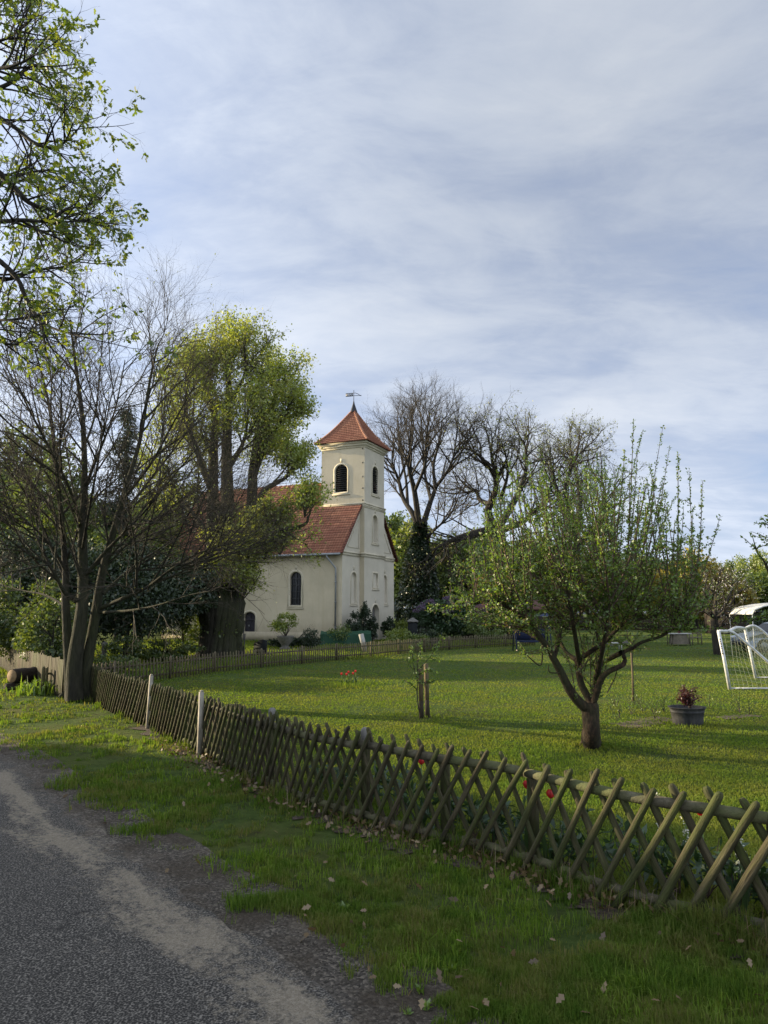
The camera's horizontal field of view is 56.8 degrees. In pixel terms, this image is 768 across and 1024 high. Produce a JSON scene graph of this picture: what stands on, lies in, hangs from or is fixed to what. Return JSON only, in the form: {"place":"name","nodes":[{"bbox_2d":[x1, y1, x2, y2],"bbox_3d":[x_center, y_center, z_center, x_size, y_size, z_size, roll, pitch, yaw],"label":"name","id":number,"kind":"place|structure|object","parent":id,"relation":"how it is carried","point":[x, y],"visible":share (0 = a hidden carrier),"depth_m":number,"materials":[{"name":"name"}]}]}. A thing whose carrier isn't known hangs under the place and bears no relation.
{"place":"outdoors","nodes":[
{"label":"outdoors","id":0,"kind":"place"},
{"bbox_2d":[0,752,360,1023],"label":"road","id":1,"kind":"structure","parent":0,"point":[98,925],"depth_m":4.62,"materials":[{"name":"grey asphalt"}]},
{"bbox_2d":[0,611,767,1023],"bbox_3d":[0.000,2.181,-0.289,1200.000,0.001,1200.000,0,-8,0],"label":"ground","id":2,"kind":"structure","parent":0,"point":[276,831],"depth_m":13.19,"materials":[{"name":"green plant"}]},
{"bbox_2d":[3,667,36,690],"bbox_3d":[-9.720,4.473,19.112,0.395,0.568,1.027,-3,-8,22],"label":"log","id":3,"kind":"object","parent":2,"relation":"on","point":[14,677],"visible":0.75,"depth_m":18.85,"materials":[{"name":"brown wood"}]},
{"bbox_2d":[0,647,63,697],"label":"board fence","id":4,"kind":"object","parent":2,"relation":"on","point":[38,660],"visible":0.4,"depth_m":19.18,"materials":[{"name":"brown wood"}]},
{"bbox_2d":[6,672,63,696],"bbox_3d":[-8.665,4.331,18.019,1.786,0.553,1.763,-1,-8,9],"label":"daylily clump","id":5,"kind":"object","parent":2,"relation":"on","point":[33,687],"visible":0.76,"depth_m":17.70,"materials":[{"name":"green plant"}]},
{"bbox_2d":[0,555,74,660],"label":"hazel bush","id":6,"kind":"object","parent":2,"relation":"on","point":[8,628],"visible":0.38,"depth_m":23.48,"materials":[{"name":"green plant"}]},
{"bbox_2d":[0,423,80,571],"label":"broadleaf tree","id":7,"kind":"object","parent":2,"relation":"on","point":[1,499],"visible":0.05,"depth_m":51.29,"materials":[{"name":"green plant"}]},
{"bbox_2d":[9,595,99,661],"bbox_3d":[-9.994,3.840,21.659,2.399,2.583,2.784,0,-8,0],"label":"hazel bush","id":8,"kind":"object","parent":2,"relation":"on","point":[54,649],"visible":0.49,"depth_m":21.28,"materials":[{"name":"green plant"}]},
{"bbox_2d":[0,453,113,641],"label":"broadleaf tree","id":9,"kind":"object","parent":2,"relation":"on","point":[70,519],"visible":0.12,"depth_m":45.18,"materials":[{"name":"green plant"}]},
{"bbox_2d":[0,509,140,618],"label":"yew tree","id":10,"kind":"object","parent":2,"relation":"on","point":[37,549],"visible":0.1,"depth_m":28.91,"materials":[{"name":"green plant"}]},
{"bbox_2d":[0,0,184,398],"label":"oak tree","id":11,"kind":"object","parent":2,"relation":"on","point":[32,178],"visible":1,"depth_m":7.95,"materials":[{"name":"green plant"}]},
{"bbox_2d":[4,498,224,658],"bbox_3d":[-10.988,2.779,29.654,8.474,6.789,8.765,0,-8,0],"label":"yew tree","id":12,"kind":"object","parent":2,"relation":"on","point":[169,589],"visible":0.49,"depth_m":27.49,"materials":[{"name":"green plant"}]},
{"bbox_2d":[93,642,138,671],"bbox_3d":[-9.209,4.784,23.627,2.435,1.249,2.326,5,-9,-33],"label":"garden shrub","id":13,"kind":"object","parent":2,"relation":"on","point":[104,658],"visible":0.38,"depth_m":23.44,"materials":[{"name":"green plant"}]},
{"bbox_2d":[77,401,158,639],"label":"spruce tree","id":14,"kind":"object","parent":2,"relation":"on","point":[126,461],"visible":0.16,"depth_m":47.54,"materials":[{"name":"green plant"}]},
{"bbox_2d":[103,632,145,660],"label":"garden shrub","id":15,"kind":"object","parent":2,"relation":"on","point":[113,648],"visible":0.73,"depth_m":25.84,"materials":[{"name":"green plant"}]},
{"bbox_2d":[88,497,188,640],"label":"broadleaf tree","id":16,"kind":"object","parent":2,"relation":"on","point":[103,541],"visible":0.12,"depth_m":43.00,"materials":[{"name":"green plant"}]},
{"bbox_2d":[121,623,206,660],"bbox_3d":[-9.008,5.124,29.019,3.052,1.994,3.510,-5,-9,33],"label":"garden shrub","id":17,"kind":"object","parent":2,"relation":"on","point":[152,652],"visible":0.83,"depth_m":28.70,"materials":[{"name":"green plant"}]},
{"bbox_2d":[139,485,196,545],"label":"broadleaf tree","id":18,"kind":"object","parent":2,"relation":"on","point":[174,508],"visible":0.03,"depth_m":50.36,"materials":[{"name":"green plant"}]},
{"bbox_2d":[0,232,336,700],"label":"bare tree","id":19,"kind":"object","parent":2,"relation":"on","point":[78,657],"visible":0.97,"depth_m":16.47,"materials":[{"name":"brown plant"}]},
{"bbox_2d":[156,604,199,645],"bbox_3d":[-9.077,4.776,32.657,2.397,3.619,2.640,-5,-9,35],"label":"garden shrub","id":20,"kind":"object","parent":2,"relation":"on","point":[187,629],"visible":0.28,"depth_m":32.44,"materials":[{"name":"green plant"}]},
{"bbox_2d":[129,305,336,656],"bbox_3d":[-7.153,-1.518,32.830,10.311,16.340,7.946,0,-8,0],"label":"linden tree","id":21,"kind":"object","parent":2,"relation":"on","point":[222,628],"visible":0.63,"depth_m":31.56,"materials":[{"name":"green plant"}]},
{"bbox_2d":[0,733,506,1023],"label":"gravel shoulder","id":22,"kind":"object","parent":2,"relation":"on","point":[312,956],"visible":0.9,"depth_m":4.97},
{"bbox_2d":[254,639,266,652],"bbox_3d":[-5.661,6.185,32.544,0.621,0.680,0.160,-3,-8,21],"label":"gravestone","id":23,"kind":"object","parent":2,"relation":"on","point":[260,644],"visible":0.82,"depth_m":32.47,"materials":[{"name":"stone"}]},
{"bbox_2d":[0,638,536,700],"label":"churchyard grass","id":24,"kind":"structure","parent":2,"relation":"on","point":[250,643],"depth_m":32.32,"materials":[{"name":"green plant"}]},
{"bbox_2d":[161,393,397,640],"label":"church","id":25,"kind":"structure","parent":2,"relation":"on","point":[356,573],"depth_m":45.17,"materials":[{"name":"paint"}]},
{"bbox_2d":[244,610,256,631],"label":"window","id":26,"kind":"structure","parent":25,"relation":"in","point":[252,619],"depth_m":45.09,"materials":[{"name":"glass"}]},
{"bbox_2d":[286,566,303,608],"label":"window","id":27,"kind":"structure","parent":25,"relation":"in","point":[297,578],"depth_m":44.01,"materials":[{"name":"black glass"}]},
{"bbox_2d":[371,599,379,638],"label":"door","id":28,"kind":"structure","parent":25,"relation":"in","point":[372,610],"depth_m":46.53,"materials":[{"name":"paint"}]},
{"bbox_2d":[267,611,298,649],"bbox_3d":[-5.216,6.083,36.536,1.546,1.930,1.448,4,-9,-28],"label":"stone urn","id":29,"kind":"object","parent":2,"relation":"on","point":[285,640],"visible":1,"depth_m":36.30,"materials":[{"name":"green plant"}]},
{"bbox_2d":[40,634,534,692],"bbox_3d":[-0.727,5.774,29.481,1.808,0.690,28.227,-6,-9,37],"label":"picket fence","id":30,"kind":"object","parent":2,"relation":"on","point":[262,653],"visible":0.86,"depth_m":26.11,"materials":[{"name":"brown wood"}]},
{"bbox_2d":[267,624,324,647],"bbox_3d":[-4.793,6.601,38.118,3.391,1.435,1.689,0,-8,0],"label":"hedge","id":31,"kind":"object","parent":2,"relation":"on","point":[276,642],"visible":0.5,"depth_m":37.73,"materials":[{"name":"green plant"}]},
{"bbox_2d":[299,628,323,647],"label":"yew bush","id":32,"kind":"object","parent":2,"relation":"on","point":[309,639],"visible":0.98,"depth_m":36.84,"materials":[{"name":"green plant"}]},
{"bbox_2d":[309,756,343,792],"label":"peony","id":33,"kind":"object","parent":2,"relation":"on","point":[321,776],"visible":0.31,"depth_m":8.40,"materials":[{"name":"green plant"}]},
{"bbox_2d":[326,622,352,641],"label":"garden shrub","id":34,"kind":"object","parent":2,"relation":"on","point":[332,630],"visible":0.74,"depth_m":40.57,"materials":[{"name":"green plant"}]},
{"bbox_2d":[329,763,360,800],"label":"peony","id":35,"kind":"object","parent":2,"relation":"on","point":[341,785],"visible":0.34,"depth_m":8.05,"materials":[{"name":"green plant"}]},
{"bbox_2d":[320,630,371,644],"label":"tarpaulin stack","id":36,"kind":"object","parent":2,"relation":"on","point":[353,638],"visible":0.73,"depth_m":40.42,"materials":[{"name":"green plastic"}]},
{"bbox_2d":[344,609,361,630],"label":"dwarf conifer","id":37,"kind":"object","parent":2,"relation":"on","point":[355,626],"visible":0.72,"depth_m":42.03,"materials":[{"name":"green plant"}]},
{"bbox_2d":[358,600,371,630],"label":"dwarf conifer","id":38,"kind":"object","parent":2,"relation":"on","point":[365,610],"visible":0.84,"depth_m":42.57,"materials":[{"name":"green plant"}]},
{"bbox_2d":[356,760,388,802],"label":"peony","id":39,"kind":"object","parent":2,"relation":"on","point":[379,786],"visible":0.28,"depth_m":7.89,"materials":[{"name":"green plant"}]},
{"bbox_2d":[366,613,379,640],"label":"dwarf conifer","id":40,"kind":"object","parent":2,"relation":"on","point":[372,621],"visible":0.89,"depth_m":42.73,"materials":[{"name":"green plant"}]},
{"bbox_2d":[0,691,767,1023],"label":"verge grass","id":41,"kind":"structure","parent":2,"relation":"on","point":[528,995],"depth_m":4.78,"materials":[{"name":"green plant"}]},
{"bbox_2d":[380,616,395,637],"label":"dwarf conifer","id":42,"kind":"object","parent":2,"relation":"on","point":[384,626],"visible":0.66,"depth_m":44.33,"materials":[{"name":"green plant"}]},
{"bbox_2d":[382,626,411,646],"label":"garden shrub","id":43,"kind":"object","parent":2,"relation":"on","point":[394,635],"visible":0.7,"depth_m":37.70,"materials":[{"name":"green plant"}]},
{"bbox_2d":[375,759,420,814],"bbox_3d":[0.171,2.942,7.570,0.518,0.564,0.556,0,-8,0],"label":"peony","id":44,"kind":"object","parent":2,"relation":"on","point":[413,785],"visible":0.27,"depth_m":7.51,"materials":[{"name":"green plant"}]},
{"bbox_2d":[384,509,412,578],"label":"broadleaf tree","id":45,"kind":"object","parent":2,"relation":"on","point":[395,522],"visible":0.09,"depth_m":77.85,"materials":[{"name":"green plant"}]},
{"bbox_2d":[393,618,409,637],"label":"garden shrub","id":46,"kind":"object","parent":2,"relation":"on","point":[403,625],"visible":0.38,"depth_m":46.02,"materials":[{"name":"green plant"}]},
{"bbox_2d":[407,617,417,634],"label":"gate pillar","id":47,"kind":"structure","parent":2,"relation":"on","point":[412,624],"depth_m":42.69,"materials":[{"name":"stone"}]},
{"bbox_2d":[402,630,429,648],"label":"garden shrub","id":48,"kind":"object","parent":2,"relation":"on","point":[414,637],"visible":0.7,"depth_m":36.43,"materials":[{"name":"green plant"}]},
{"bbox_2d":[387,519,446,607],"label":"broadleaf tree","id":49,"kind":"object","parent":2,"relation":"on","point":[395,538],"visible":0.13,"depth_m":71.34,"materials":[{"name":"green plant"}]},
{"bbox_2d":[401,635,445,717],"bbox_3d":[0.811,3.275,14.096,0.889,1.669,0.466,2,-8,-16],"label":"young tree","id":50,"kind":"object","parent":2,"relation":"on","point":[419,672],"visible":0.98,"depth_m":14.12,"materials":[{"name":"green plant"}]},
{"bbox_2d":[416,626,438,645],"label":"dark bush","id":51,"kind":"object","parent":2,"relation":"on","point":[429,633],"visible":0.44,"depth_m":38.45,"materials":[{"name":"green plant"}]},
{"bbox_2d":[89,664,767,943],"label":"lattice fence","id":52,"kind":"object","parent":2,"relation":"on","point":[173,712],"visible":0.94,"depth_m":6.42,"materials":[{"name":"brown wood"}]},
{"bbox_2d":[362,368,505,633],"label":"bare tree","id":53,"kind":"object","parent":2,"relation":"on","point":[421,590],"visible":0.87,"depth_m":55.08,"materials":[{"name":"brown plant"}]},
{"bbox_2d":[417,796,467,828],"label":"peony","id":54,"kind":"object","parent":2,"relation":"on","point":[428,816],"visible":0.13,"depth_m":6.84,"materials":[{"name":"green plant"}]},
{"bbox_2d":[412,596,484,638],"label":"lilac bush","id":55,"kind":"object","parent":2,"relation":"on","point":[455,626],"visible":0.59,"depth_m":44.62,"materials":[{"name":"green plant"}]},
{"bbox_2d":[131,725,767,957],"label":"flower bed","id":56,"kind":"object","parent":2,"relation":"on","point":[585,904],"visible":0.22,"depth_m":6.33,"materials":[{"name":"soil"}]},
{"bbox_2d":[145,674,153,728],"bbox_3d":[-4.251,3.435,12.874,0.082,0.969,0.077,6,-10,-38],"label":"fence post","id":57,"kind":"object","parent":56,"relation":"on","point":[151,676],"visible":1,"depth_m":12.85,"materials":[{"name":"grey concrete"}]},
{"bbox_2d":[197,690,203,758],"bbox_3d":[-2.681,3.101,10.362,0.061,0.972,0.060,6,-10,-38],"label":"fence post","id":58,"kind":"object","parent":56,"relation":"on","point":[200,720],"visible":0.93,"depth_m":10.34,"materials":[{"name":"grey concrete"}]},
{"bbox_2d":[386,772,439,821],"bbox_3d":[0.284,2.864,7.115,0.580,0.596,0.402,0,-8,0],"label":"peony","id":59,"kind":"object","parent":56,"relation":"on","point":[435,799],"visible":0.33,"depth_m":7.11,"materials":[{"name":"green plant"}]},
{"bbox_2d":[63,740,767,1014],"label":"dead leaves","id":60,"kind":"object","parent":56,"relation":"on","point":[513,952],"visible":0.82,"depth_m":5.82,"materials":[{"name":"brown plant"}]},
{"bbox_2d":[217,767,767,949],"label":"dry stalks","id":61,"kind":"object","parent":56,"relation":"on","point":[357,823],"visible":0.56,"depth_m":5.98,"materials":[{"name":"brown plant"}]},
{"bbox_2d":[480,800,515,842],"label":"peony","id":62,"kind":"object","parent":56,"relation":"on","point":[500,818],"visible":0.41,"depth_m":6.46,"materials":[{"name":"green plant"}]},
{"bbox_2d":[493,793,526,849],"bbox_3d":[1.147,2.814,6.405,0.479,0.510,0.580,0,-8,0],"label":"peony","id":63,"kind":"object","parent":56,"relation":"on","point":[518,819],"visible":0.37,"depth_m":6.41,"materials":[{"name":"green plant"}]},
{"bbox_2d":[515,780,527,851],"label":"tulip","id":64,"kind":"object","parent":56,"relation":"on","point":[525,841],"visible":0.37,"depth_m":6.14,"materials":[{"name":"green plant"}]},
{"bbox_2d":[539,789,557,859],"bbox_3d":[1.366,2.680,5.968,0.228,0.654,0.165,0,-8,0],"label":"tulip","id":65,"kind":"object","parent":56,"relation":"on","point":[549,794],"visible":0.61,"depth_m":5.97,"materials":[{"name":"green plant"}]},
{"bbox_2d":[540,818,585,865],"bbox_3d":[1.456,2.811,5.977,0.397,0.404,0.607,1,-8,-9],"label":"peony","id":66,"kind":"object","parent":56,"relation":"on","point":[558,839],"visible":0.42,"depth_m":6.02,"materials":[{"name":"green plant"}]},
{"bbox_2d":[724,838,750,913],"bbox_3d":[2.495,2.572,5.022,0.182,0.620,0.201,-6,-10,39],"label":"spring flower","id":67,"kind":"object","parent":56,"relation":"on","point":[745,897],"visible":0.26,"depth_m":5.00,"materials":[{"name":"green plant"}]},
{"bbox_2d":[712,826,767,910],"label":"peony","id":68,"kind":"object","parent":56,"relation":"on","point":[732,868],"visible":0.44,"depth_m":5.11,"materials":[{"name":"green plant"}]},
{"bbox_2d":[430,534,493,620],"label":"broadleaf tree","id":69,"kind":"object","parent":2,"relation":"on","point":[445,580],"visible":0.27,"depth_m":72.25,"materials":[{"name":"green plant"}]},
{"bbox_2d":[442,526,487,601],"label":"broadleaf tree","id":70,"kind":"object","parent":2,"relation":"on","point":[484,543],"visible":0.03,"depth_m":79.97,"materials":[{"name":"green plant"}]},
{"bbox_2d":[451,794,488,837],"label":"peony","id":71,"kind":"object","parent":2,"relation":"on","point":[476,803],"visible":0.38,"depth_m":6.71,"materials":[{"name":"green plant"}]},
{"bbox_2d":[461,604,512,641],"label":"garden shrub","id":72,"kind":"object","parent":2,"relation":"on","point":[485,632],"visible":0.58,"depth_m":42.65,"materials":[{"name":"green plant"}]},
{"bbox_2d":[398,390,600,595],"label":"bare tree","id":73,"kind":"object","parent":2,"relation":"on","point":[486,464],"visible":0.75,"depth_m":56.84,"materials":[{"name":"brown plant"}]},
{"bbox_2d":[462,600,544,638],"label":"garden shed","id":74,"kind":"structure","parent":2,"relation":"on","point":[535,608],"depth_m":47.93,"materials":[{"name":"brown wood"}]},
{"bbox_2d":[467,538,544,599],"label":"broadleaf tree","id":75,"kind":"object","parent":2,"relation":"on","point":[518,571],"visible":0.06,"depth_m":73.59,"materials":[{"name":"green plant"}]},
{"bbox_2d":[512,613,552,651],"bbox_3d":[7.286,5.923,35.026,2.000,1.869,1.200,0,-8,0],"label":"swing seat","id":76,"kind":"object","parent":2,"relation":"on","point":[522,637],"visible":0.34,"depth_m":35.22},
{"bbox_2d":[425,418,727,749],"bbox_3d":[3.007,1.031,11.019,4.827,5.588,6.294,0,-8,0],"label":"apple tree","id":77,"kind":"object","parent":2,"relation":"on","point":[622,608],"visible":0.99,"depth_m":10.40,"materials":[{"name":"green plant"}]},
{"bbox_2d":[515,408,658,629],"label":"bare tree","id":78,"kind":"object","parent":2,"relation":"on","point":[569,446],"visible":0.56,"depth_m":64.68,"materials":[{"name":"brown plant"}]},
{"bbox_2d":[560,805,622,870],"bbox_3d":[1.751,2.761,5.946,0.523,0.494,0.472,-2,-8,18],"label":"peony","id":79,"kind":"object","parent":2,"relation":"on","point":[607,854],"visible":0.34,"depth_m":5.93,"materials":[{"name":"green plant"}]},
{"bbox_2d":[624,636,635,702],"bbox_3d":[5.705,3.601,16.344,0.299,1.552,0.182,0,-8,0],"label":"post","id":80,"kind":"object","parent":2,"relation":"on","point":[632,673],"visible":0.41,"depth_m":16.32,"materials":[{"name":"brown wood"}]},
{"bbox_2d":[603,814,662,885],"bbox_3d":[1.936,2.727,5.696,0.509,0.496,0.606,5,-9,-32],"label":"peony","id":81,"kind":"object","parent":2,"relation":"on","point":[637,854],"visible":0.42,"depth_m":5.67,"materials":[{"name":"green plant"}]},
{"bbox_2d":[608,716,671,727],"bbox_3d":[4.981,3.999,13.531,1.650,0.001,0.819,6,-9,-36],"label":"mulch bed","id":82,"kind":"object","parent":2,"relation":"on","point":[634,723],"visible":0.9,"depth_m":13.45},
{"bbox_2d":[542,616,765,629],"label":"garden fence","id":83,"kind":"object","parent":2,"relation":"on","point":[699,620],"visible":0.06,"depth_m":66.54,"materials":[{"name":"brown wood"}]},
{"bbox_2d":[641,827,693,893],"bbox_3d":[2.197,2.699,5.538,0.425,0.512,0.398,-4,-9,27],"label":"peony","id":84,"kind":"object","parent":2,"relation":"on","point":[663,849],"visible":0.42,"depth_m":5.47,"materials":[{"name":"green plant"}]},
{"bbox_2d":[649,565,702,624],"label":"willow tree","id":85,"kind":"object","parent":2,"relation":"on","point":[654,581],"visible":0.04,"depth_m":69.25,"materials":[{"name":"green plant"}]},
{"bbox_2d":[667,633,691,645],"bbox_3d":[16.574,7.160,39.934,1.250,0.684,0.700,0,-8,0],"label":"garden table","id":86,"kind":"object","parent":2,"relation":"on","point":[678,638],"visible":0.84,"depth_m":39.65,"materials":[{"name":"grey wood"}]},
{"bbox_2d":[680,816,689,889],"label":"spring flower","id":87,"kind":"object","parent":2,"relation":"on","point":[684,879],"visible":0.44,"depth_m":5.58,"materials":[{"name":"green plant"}]},
{"bbox_2d":[668,705,705,726],"bbox_3d":[5.669,3.806,13.263,0.690,0.335,0.538,0,-8,0],"label":"zinc tub","id":88,"kind":"object","parent":2,"relation":"on","point":[685,715],"visible":0.98,"depth_m":13.08,"materials":[{"name":"metal"}]},
{"bbox_2d":[675,684,702,708],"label":"maple shrub","id":89,"kind":"object","parent":88,"relation":"on","point":[685,698],"visible":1,"depth_m":13.24,"materials":[{"name":"red plant"}]},
{"bbox_2d":[656,545,731,627],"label":"willow tree","id":90,"kind":"object","parent":2,"relation":"on","point":[709,576],"visible":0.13,"depth_m":64.58,"materials":[{"name":"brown plant"}]},
{"bbox_2d":[663,836,749,899],"bbox_3d":[2.457,2.697,5.403,0.625,0.480,0.700,-4,-8,27],"label":"peony","id":91,"kind":"object","parent":2,"relation":"on","point":[700,865],"visible":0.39,"depth_m":5.35,"materials":[{"name":"green plant"}]},
{"bbox_2d":[661,555,763,654],"bbox_3d":[15.252,4.252,32.839,6.271,4.612,3.680,5,-9,-34],"label":"fruit tree","id":92,"kind":"object","parent":2,"relation":"on","point":[714,615],"visible":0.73,"depth_m":32.40,"materials":[{"name":"green plant"}]},
{"bbox_2d":[700,611,762,633],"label":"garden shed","id":93,"kind":"structure","parent":2,"relation":"on","point":[707,617],"depth_m":56.16,"materials":[{"name":"brown wood"}]},
{"bbox_2d":[705,571,760,610],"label":"willow tree","id":94,"kind":"object","parent":2,"relation":"on","point":[748,596],"visible":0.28,"depth_m":62.13,"materials":[{"name":"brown plant"}]},
{"bbox_2d":[717,552,750,575],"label":"broadleaf tree","id":95,"kind":"object","parent":2,"relation":"on","point":[729,562],"visible":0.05,"depth_m":79.94,"materials":[{"name":"green plant"}]},
{"bbox_2d":[717,625,767,689],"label":"football goal","id":96,"kind":"object","parent":2,"relation":"on","point":[747,641],"visible":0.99,"depth_m":19.02,"materials":[{"name":"white metal"}]},
{"bbox_2d":[724,854,767,911],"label":"peony","id":97,"kind":"object","parent":2,"relation":"on","point":[763,869],"visible":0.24,"depth_m":4.99,"materials":[{"name":"green plant"}]},
{"bbox_2d":[729,603,767,654],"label":"garden canopy","id":98,"kind":"object","parent":2,"relation":"on","point":[747,610],"visible":0.94,"depth_m":31.27,"materials":[{"name":"fabric"}]},
{"bbox_2d":[730,622,767,652],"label":"parked car","id":99,"kind":"object","parent":2,"relation":"on","point":[764,626],"visible":0.52,"depth_m":34.09,"materials":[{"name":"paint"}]},
{"bbox_2d":[732,548,767,611],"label":"broadleaf tree","id":100,"kind":"object","parent":2,"relation":"on","point":[755,563],"visible":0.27,"depth_m":75.67,"materials":[{"name":"green plant"}]},
{"bbox_2d":[733,569,767,615],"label":"broadleaf tree","id":101,"kind":"object","parent":2,"relation":"on","point":[762,583],"visible":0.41,"depth_m":70.04,"materials":[{"name":"green plant"}]},
{"bbox_2d":[733,514,767,623],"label":"apple tree","id":102,"kind":"object","parent":2,"relation":"on","point":[763,617],"visible":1,"depth_m":10.08,"materials":[{"name":"green plant"}]},
{"bbox_2d":[743,614,767,632],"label":"hedge","id":103,"kind":"object","parent":2,"relation":"on","point":[758,622],"visible":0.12,"depth_m":37.04,"materials":[{"name":"green plant"}]},
{"bbox_2d":[0,0,767,608],"label":"sky","id":104,"kind":"structure","parent":0,"point":[562,204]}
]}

